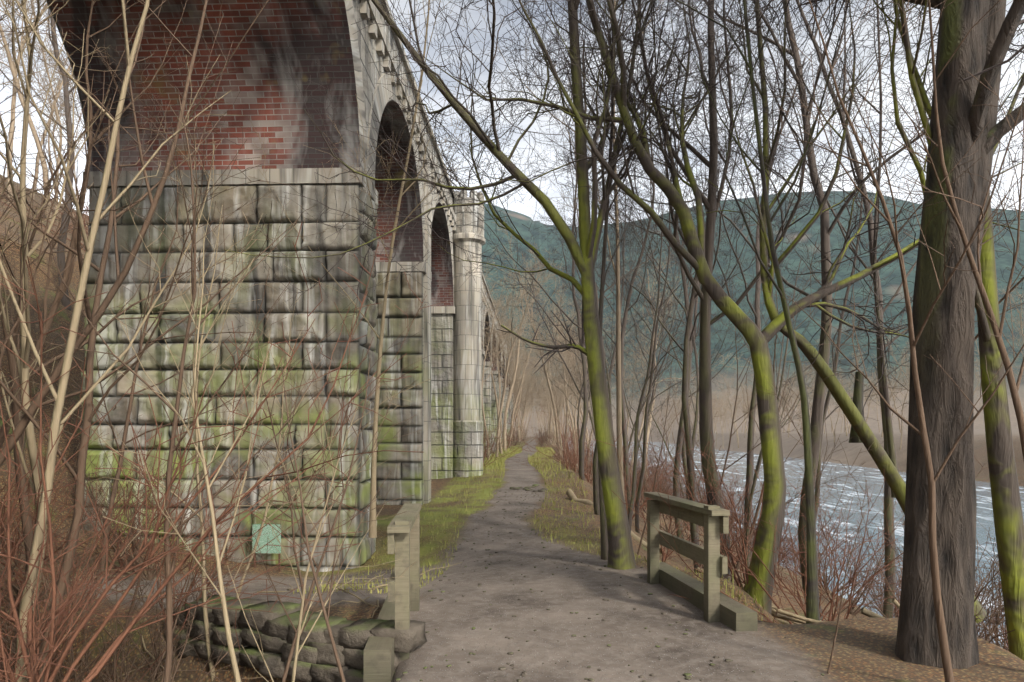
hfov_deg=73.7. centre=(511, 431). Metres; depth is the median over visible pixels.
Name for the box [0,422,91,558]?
shrub
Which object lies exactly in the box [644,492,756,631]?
fence
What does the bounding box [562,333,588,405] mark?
tree
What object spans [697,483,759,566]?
shrub
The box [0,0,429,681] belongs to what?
saplings
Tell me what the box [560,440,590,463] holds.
bush
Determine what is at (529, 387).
tree
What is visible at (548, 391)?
tree
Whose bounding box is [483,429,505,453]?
bush
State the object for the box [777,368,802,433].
tree
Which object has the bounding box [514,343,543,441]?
tree
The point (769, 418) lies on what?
tree
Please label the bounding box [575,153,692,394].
tree
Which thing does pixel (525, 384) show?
tree
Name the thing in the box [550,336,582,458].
tree
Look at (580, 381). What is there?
tree
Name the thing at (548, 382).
tree
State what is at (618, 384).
tree
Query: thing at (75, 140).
tree
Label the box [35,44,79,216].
tree
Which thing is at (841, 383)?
tree
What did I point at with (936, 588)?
saplings
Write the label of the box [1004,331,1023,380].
tree
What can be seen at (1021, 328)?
tree
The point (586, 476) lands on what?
bush
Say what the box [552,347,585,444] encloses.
tree
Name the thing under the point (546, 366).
tree
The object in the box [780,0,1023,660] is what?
tree
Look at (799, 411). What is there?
tree
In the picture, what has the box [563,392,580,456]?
tree
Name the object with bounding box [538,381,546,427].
tree
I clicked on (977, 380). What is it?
tree
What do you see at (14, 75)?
tree
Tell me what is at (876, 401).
tree
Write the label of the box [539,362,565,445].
tree
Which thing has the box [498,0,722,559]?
tree
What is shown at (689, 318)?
tree
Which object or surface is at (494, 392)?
tree
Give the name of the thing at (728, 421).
tree
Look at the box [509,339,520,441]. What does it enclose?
tree
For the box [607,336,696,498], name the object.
tree
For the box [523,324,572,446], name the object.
tree
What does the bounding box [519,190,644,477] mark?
tree
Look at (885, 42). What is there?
tree
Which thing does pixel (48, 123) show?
tree
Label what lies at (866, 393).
tree
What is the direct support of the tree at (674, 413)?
on the ground
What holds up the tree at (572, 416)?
on the ground
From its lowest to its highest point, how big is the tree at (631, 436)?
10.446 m
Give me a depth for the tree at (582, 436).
20.48 m
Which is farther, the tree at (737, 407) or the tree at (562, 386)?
the tree at (737, 407)
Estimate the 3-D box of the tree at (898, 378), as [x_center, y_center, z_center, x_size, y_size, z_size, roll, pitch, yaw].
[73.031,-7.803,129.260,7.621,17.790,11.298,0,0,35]
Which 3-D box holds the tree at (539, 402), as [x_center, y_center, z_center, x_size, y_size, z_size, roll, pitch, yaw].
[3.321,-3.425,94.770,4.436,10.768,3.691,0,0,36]
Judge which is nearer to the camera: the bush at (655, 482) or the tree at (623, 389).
the bush at (655, 482)
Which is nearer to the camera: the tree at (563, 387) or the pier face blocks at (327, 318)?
the pier face blocks at (327, 318)
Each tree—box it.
[0,0,47,202]
[0,0,51,219]
[0,0,63,215]
[0,0,75,309]
[0,2,39,80]
[0,22,44,60]
[0,150,51,249]
[0,160,88,239]
[0,161,88,250]
[0,368,67,517]
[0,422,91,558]
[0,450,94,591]
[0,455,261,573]
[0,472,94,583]
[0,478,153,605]
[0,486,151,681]
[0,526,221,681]
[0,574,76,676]
[5,18,79,192]
[17,103,83,150]
[30,4,76,198]
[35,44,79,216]
[43,98,86,201]
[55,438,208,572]
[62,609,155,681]
[205,0,717,569]
[247,0,476,537]
[371,0,1023,613]
[432,129,463,173]
[441,0,679,514]
[462,0,687,499]
[477,80,639,480]
[482,246,609,438]
[482,260,497,452]
[482,268,529,459]
[483,265,512,453]
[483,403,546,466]
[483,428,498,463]
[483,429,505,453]
[486,214,563,455]
[487,241,562,456]
[489,255,578,450]
[493,295,551,450]
[497,323,531,434]
[497,341,534,445]
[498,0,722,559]
[498,308,570,407]
[501,47,705,515]
[501,317,528,440]
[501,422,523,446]
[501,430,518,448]
[508,265,581,447]
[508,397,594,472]
[509,336,526,421]
[509,336,560,444]
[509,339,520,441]
[513,267,581,465]
[513,374,528,437]
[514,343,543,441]
[514,355,539,430]
[518,341,547,440]
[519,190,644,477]
[519,306,588,442]
[519,321,589,463]
[521,291,610,442]
[522,334,589,456]
[522,370,538,435]
[522,387,549,428]
[523,298,627,452]
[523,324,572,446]
[523,354,560,446]
[523,370,552,442]
[527,0,799,572]
[527,359,555,428]
[529,0,876,579]
[529,353,561,446]
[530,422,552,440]
[531,356,549,440]
[536,214,651,423]
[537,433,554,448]
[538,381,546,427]
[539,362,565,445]
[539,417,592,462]
[541,291,581,438]
[542,386,561,428]
[542,397,553,426]
[543,356,574,431]
[543,379,577,433]
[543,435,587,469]
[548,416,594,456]
[549,311,590,421]
[549,377,567,424]
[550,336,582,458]
[552,316,578,446]
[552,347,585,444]
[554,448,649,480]
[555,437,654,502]
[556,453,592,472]
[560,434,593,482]
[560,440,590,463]
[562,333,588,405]
[563,341,631,422]
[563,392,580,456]
[564,310,613,437]
[565,308,666,506]
[567,301,628,407]
[567,378,591,441]
[569,7,811,538]
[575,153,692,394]
[582,311,645,468]
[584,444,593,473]
[586,0,1023,621]
[598,152,758,531]
[601,0,853,564]
[602,313,641,449]
[603,133,806,526]
[603,251,750,488]
[604,254,751,471]
[607,143,760,532]
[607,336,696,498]
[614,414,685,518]
[620,140,763,499]
[622,247,717,444]
[623,292,683,472]
[623,305,721,492]
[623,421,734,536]
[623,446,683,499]
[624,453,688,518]
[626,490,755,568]
[629,0,928,623]
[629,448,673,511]
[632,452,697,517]
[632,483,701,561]
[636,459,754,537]
[657,0,986,622]
[664,408,679,441]
[666,396,680,441]
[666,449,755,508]
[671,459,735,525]
[675,391,698,439]
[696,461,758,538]
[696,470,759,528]
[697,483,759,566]
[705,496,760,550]
[711,202,889,568]
[712,372,740,447]
[712,410,716,446]
[714,392,733,432]
[717,248,851,479]
[717,383,751,434]
[719,0,1023,617]
[722,407,731,438]
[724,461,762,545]
[727,395,743,442]
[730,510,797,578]
[731,387,745,434]
[742,390,750,437]
[746,0,1023,668]
[748,56,1007,587]
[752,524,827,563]
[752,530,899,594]
[772,0,1017,497]
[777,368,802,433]
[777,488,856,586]
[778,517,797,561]
[779,383,797,431]
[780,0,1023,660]
[780,376,796,407]
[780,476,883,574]
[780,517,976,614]
[784,364,812,432]
[788,367,814,437]
[793,396,801,427]
[804,337,847,435]
[811,0,939,140]
[825,369,839,435]
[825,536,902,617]
[833,364,862,442]
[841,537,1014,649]
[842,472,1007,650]
[846,345,865,433]
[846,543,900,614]
[849,371,864,442]
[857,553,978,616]
[863,374,876,420]
[864,383,872,422]
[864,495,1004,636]
[865,374,893,432]
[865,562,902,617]
[866,370,882,427]
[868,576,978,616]
[869,353,902,432]
[872,362,909,449]
[874,323,909,384]
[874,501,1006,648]
[876,344,909,436]
[876,366,901,415]
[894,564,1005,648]
[974,325,979,373]
[974,366,980,392]
[975,277,1023,367]
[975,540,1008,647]
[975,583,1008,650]
[992,196,1023,311]
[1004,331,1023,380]
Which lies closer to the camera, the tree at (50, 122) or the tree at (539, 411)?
the tree at (50, 122)
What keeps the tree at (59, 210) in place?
on the ground
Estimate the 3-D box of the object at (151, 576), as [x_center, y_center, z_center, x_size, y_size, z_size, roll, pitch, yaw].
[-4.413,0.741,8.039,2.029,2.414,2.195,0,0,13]
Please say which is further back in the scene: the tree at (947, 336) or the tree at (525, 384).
the tree at (525, 384)
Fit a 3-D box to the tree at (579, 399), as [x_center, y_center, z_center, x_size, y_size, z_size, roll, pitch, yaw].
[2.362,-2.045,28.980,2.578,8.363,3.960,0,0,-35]
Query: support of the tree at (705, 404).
on the ground
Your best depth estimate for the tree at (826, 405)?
15.58 m
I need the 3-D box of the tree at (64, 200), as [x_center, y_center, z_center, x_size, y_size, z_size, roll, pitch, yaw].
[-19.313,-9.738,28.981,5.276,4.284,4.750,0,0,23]
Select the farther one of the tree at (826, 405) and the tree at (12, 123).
the tree at (12, 123)
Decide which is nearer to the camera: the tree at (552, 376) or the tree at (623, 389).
the tree at (623, 389)
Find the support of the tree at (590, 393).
on the ground
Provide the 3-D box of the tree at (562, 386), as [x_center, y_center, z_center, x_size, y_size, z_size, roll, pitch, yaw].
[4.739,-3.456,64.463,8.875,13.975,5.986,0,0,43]
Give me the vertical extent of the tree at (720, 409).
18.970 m
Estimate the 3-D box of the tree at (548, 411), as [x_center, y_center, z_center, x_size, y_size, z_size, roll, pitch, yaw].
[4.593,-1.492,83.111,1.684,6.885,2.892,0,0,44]
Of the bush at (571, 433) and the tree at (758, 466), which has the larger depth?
the bush at (571, 433)
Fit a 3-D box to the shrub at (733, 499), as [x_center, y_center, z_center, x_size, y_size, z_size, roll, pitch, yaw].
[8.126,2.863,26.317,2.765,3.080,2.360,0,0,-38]
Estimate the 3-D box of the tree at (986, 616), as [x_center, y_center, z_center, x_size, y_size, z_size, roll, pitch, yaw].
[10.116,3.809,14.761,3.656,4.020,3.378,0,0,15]
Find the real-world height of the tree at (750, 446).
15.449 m
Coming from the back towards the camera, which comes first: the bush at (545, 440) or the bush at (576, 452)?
the bush at (545, 440)
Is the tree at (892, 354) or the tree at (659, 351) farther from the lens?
the tree at (892, 354)
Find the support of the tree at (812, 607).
on the ground
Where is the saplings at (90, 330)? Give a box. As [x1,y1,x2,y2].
[0,0,436,681]
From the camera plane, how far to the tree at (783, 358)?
20.38 m
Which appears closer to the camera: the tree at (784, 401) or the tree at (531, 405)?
the tree at (531, 405)
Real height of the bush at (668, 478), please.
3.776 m
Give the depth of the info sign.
9.84 m
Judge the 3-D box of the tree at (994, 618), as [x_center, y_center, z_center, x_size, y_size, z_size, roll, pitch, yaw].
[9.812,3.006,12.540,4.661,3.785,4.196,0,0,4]
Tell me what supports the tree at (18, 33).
on the ground
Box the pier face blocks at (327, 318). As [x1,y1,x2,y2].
[81,184,358,571]
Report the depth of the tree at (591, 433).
50.40 m
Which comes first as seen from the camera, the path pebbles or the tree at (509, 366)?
the path pebbles
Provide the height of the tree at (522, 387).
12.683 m
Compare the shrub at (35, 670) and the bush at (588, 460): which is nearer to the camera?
the shrub at (35, 670)
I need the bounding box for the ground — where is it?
[0,175,1023,681]
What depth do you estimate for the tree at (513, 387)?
76.10 m
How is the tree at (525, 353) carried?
on the ground
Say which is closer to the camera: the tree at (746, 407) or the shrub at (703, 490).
the shrub at (703, 490)
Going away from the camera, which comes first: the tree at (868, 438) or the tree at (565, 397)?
the tree at (868, 438)
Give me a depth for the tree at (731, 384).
203.98 m
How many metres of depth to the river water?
55.90 m
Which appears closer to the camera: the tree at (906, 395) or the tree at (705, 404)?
the tree at (705, 404)
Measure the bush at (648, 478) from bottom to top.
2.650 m
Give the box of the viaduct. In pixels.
[46,0,513,566]
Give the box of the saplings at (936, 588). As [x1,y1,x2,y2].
[634,0,1023,681]
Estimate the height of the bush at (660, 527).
3.413 m
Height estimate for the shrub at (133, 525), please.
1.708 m
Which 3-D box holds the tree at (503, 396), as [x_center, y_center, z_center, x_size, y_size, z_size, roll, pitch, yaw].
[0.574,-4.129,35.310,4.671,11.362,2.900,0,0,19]
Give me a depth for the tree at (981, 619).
5.97 m
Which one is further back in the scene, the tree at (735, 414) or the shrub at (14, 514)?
the tree at (735, 414)
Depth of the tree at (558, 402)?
79.98 m
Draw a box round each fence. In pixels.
[364,503,420,681]
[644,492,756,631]
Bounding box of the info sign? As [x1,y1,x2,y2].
[252,524,280,571]
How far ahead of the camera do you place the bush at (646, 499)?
15.63 m
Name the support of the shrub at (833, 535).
on the ground
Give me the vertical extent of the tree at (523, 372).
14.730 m
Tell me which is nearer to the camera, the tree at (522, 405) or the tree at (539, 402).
the tree at (522, 405)
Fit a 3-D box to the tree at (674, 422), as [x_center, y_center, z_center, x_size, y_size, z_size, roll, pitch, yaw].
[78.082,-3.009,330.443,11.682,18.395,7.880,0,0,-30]
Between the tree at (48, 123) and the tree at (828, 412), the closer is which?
the tree at (48, 123)
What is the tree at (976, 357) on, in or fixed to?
on the ground
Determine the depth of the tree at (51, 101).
49.05 m
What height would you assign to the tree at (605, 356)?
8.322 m
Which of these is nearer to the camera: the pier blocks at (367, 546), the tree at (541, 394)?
the pier blocks at (367, 546)
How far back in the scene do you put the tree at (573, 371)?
74.99 m
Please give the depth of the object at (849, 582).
10.35 m
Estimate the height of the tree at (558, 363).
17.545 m
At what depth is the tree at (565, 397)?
81.42 m
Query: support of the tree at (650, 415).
on the ground
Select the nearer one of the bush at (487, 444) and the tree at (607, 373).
the tree at (607, 373)
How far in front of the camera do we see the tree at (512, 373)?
49.17 m
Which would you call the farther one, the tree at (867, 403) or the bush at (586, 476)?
the tree at (867, 403)
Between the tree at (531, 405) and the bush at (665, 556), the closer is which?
the bush at (665, 556)
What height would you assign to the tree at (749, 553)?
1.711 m
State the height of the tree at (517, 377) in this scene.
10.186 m
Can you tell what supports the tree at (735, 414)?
on the ground
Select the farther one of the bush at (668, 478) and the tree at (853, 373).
the tree at (853, 373)
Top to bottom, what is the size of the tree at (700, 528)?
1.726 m
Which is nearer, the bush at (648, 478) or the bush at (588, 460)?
the bush at (648, 478)
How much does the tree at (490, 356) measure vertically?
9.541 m
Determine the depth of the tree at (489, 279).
36.21 m
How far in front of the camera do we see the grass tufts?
13.74 m
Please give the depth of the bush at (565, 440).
34.13 m
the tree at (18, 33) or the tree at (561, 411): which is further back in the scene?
the tree at (561, 411)
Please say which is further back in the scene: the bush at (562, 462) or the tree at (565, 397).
the tree at (565, 397)
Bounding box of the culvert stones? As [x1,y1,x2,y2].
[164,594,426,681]
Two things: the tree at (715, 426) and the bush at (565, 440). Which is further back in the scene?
the tree at (715, 426)
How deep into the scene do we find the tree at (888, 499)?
12.84 m
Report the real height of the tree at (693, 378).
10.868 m
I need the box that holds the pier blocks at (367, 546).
[359,185,377,565]
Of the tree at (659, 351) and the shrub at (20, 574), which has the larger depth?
the tree at (659, 351)
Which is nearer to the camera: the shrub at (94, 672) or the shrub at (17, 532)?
the shrub at (94, 672)
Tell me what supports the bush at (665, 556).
on the ground
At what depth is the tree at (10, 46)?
43.92 m
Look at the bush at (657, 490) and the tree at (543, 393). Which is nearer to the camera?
the bush at (657, 490)
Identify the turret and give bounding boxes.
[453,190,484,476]
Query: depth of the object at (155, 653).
5.67 m
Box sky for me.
[0,0,1023,226]
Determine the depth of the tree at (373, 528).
9.65 m
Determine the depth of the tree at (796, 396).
237.47 m
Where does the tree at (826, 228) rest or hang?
on the ground
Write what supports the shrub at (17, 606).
on the ground
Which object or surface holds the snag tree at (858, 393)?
on the ground
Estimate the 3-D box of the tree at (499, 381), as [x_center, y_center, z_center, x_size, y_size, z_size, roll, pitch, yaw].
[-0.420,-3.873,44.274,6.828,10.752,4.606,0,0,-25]
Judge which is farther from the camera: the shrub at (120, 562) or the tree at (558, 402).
the tree at (558, 402)
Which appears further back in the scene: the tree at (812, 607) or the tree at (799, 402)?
the tree at (799, 402)
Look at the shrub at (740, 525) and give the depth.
21.55 m
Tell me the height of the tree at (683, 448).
15.654 m
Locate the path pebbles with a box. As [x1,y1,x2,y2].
[395,484,823,681]
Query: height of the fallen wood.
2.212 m
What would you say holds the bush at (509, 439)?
on the ground
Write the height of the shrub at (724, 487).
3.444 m
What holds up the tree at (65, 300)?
on the ground
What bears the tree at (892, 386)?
on the ground
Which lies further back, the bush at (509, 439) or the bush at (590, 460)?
the bush at (509, 439)
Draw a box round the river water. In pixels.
[568,441,1023,644]
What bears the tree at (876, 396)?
on the ground
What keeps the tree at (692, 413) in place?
on the ground
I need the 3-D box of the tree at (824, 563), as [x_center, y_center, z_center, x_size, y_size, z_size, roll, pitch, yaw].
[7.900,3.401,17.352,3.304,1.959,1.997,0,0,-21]
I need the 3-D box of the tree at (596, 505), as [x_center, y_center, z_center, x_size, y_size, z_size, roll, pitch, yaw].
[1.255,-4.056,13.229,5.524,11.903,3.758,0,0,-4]
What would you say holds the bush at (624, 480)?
on the ground
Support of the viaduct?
on the ground
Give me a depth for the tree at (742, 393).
194.14 m
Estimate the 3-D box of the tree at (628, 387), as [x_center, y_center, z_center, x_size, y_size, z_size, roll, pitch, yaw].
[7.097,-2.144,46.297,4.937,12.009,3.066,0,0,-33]
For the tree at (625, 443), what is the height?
13.061 m
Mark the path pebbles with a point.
(686, 675)
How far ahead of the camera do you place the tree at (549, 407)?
90.09 m
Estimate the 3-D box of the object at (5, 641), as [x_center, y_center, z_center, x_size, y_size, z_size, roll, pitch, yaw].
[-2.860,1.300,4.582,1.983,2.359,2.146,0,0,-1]
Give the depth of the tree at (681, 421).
14.21 m
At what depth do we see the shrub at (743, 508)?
29.32 m
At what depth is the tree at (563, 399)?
70.46 m
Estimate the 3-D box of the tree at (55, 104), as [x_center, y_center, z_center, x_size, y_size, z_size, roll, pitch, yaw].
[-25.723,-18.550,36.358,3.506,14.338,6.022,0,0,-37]
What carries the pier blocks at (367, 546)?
attached to the viaduct
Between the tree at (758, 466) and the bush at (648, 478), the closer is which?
the tree at (758, 466)
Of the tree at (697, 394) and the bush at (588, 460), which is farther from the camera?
the bush at (588, 460)
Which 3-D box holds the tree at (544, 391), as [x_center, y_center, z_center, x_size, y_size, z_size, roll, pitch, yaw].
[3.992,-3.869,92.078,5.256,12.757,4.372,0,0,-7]
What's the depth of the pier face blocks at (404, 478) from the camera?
15.60 m
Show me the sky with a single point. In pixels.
(5, 106)
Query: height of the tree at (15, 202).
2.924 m
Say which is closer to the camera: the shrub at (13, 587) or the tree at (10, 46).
the shrub at (13, 587)
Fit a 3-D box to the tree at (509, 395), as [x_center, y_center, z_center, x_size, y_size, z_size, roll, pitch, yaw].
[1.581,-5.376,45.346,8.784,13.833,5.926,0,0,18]
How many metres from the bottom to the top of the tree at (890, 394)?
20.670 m
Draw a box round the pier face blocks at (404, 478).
[373,272,422,504]
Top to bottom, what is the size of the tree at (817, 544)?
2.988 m
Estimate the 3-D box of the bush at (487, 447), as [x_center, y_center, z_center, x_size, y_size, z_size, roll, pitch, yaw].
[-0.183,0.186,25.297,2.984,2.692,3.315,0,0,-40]
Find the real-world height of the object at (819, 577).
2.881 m
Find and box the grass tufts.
[293,443,783,623]
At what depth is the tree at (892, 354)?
101.27 m
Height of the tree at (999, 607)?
3.884 m
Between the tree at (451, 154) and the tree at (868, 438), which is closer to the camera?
the tree at (868, 438)
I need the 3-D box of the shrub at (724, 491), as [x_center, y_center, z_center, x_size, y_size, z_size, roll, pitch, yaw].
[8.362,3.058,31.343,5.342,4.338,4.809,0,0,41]
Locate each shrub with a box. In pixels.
[0,222,446,681]
[0,425,228,681]
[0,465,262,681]
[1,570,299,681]
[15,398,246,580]
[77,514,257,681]
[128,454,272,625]
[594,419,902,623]
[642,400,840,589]
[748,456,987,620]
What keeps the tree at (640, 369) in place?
on the ground
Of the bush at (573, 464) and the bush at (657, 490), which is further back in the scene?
the bush at (573, 464)
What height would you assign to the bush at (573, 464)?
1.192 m
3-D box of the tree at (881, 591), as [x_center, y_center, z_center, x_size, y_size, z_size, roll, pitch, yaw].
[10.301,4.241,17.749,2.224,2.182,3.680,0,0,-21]
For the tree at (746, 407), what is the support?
on the ground
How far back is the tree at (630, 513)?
11.12 m
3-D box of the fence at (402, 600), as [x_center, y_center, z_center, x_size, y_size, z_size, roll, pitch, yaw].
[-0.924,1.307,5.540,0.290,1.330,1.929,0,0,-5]
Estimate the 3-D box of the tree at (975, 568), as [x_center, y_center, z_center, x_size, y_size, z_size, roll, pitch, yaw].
[9.424,3.010,14.660,3.461,3.805,3.198,0,0,30]
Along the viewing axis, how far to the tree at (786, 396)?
241.94 m
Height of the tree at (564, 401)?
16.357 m
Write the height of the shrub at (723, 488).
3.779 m
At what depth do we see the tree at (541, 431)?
67.64 m
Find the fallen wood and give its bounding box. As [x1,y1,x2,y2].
[41,488,899,681]
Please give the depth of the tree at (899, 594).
16.62 m
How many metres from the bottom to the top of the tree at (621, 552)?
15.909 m
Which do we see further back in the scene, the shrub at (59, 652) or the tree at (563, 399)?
the tree at (563, 399)
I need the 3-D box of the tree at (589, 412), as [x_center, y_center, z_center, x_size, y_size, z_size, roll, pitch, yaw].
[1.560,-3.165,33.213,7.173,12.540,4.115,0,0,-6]
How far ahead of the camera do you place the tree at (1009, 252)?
9.27 m
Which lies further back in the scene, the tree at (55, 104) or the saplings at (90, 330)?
the tree at (55, 104)
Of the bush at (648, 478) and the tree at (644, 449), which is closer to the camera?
the tree at (644, 449)
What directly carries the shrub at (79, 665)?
on the ground
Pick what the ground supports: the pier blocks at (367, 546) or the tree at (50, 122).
the tree at (50, 122)

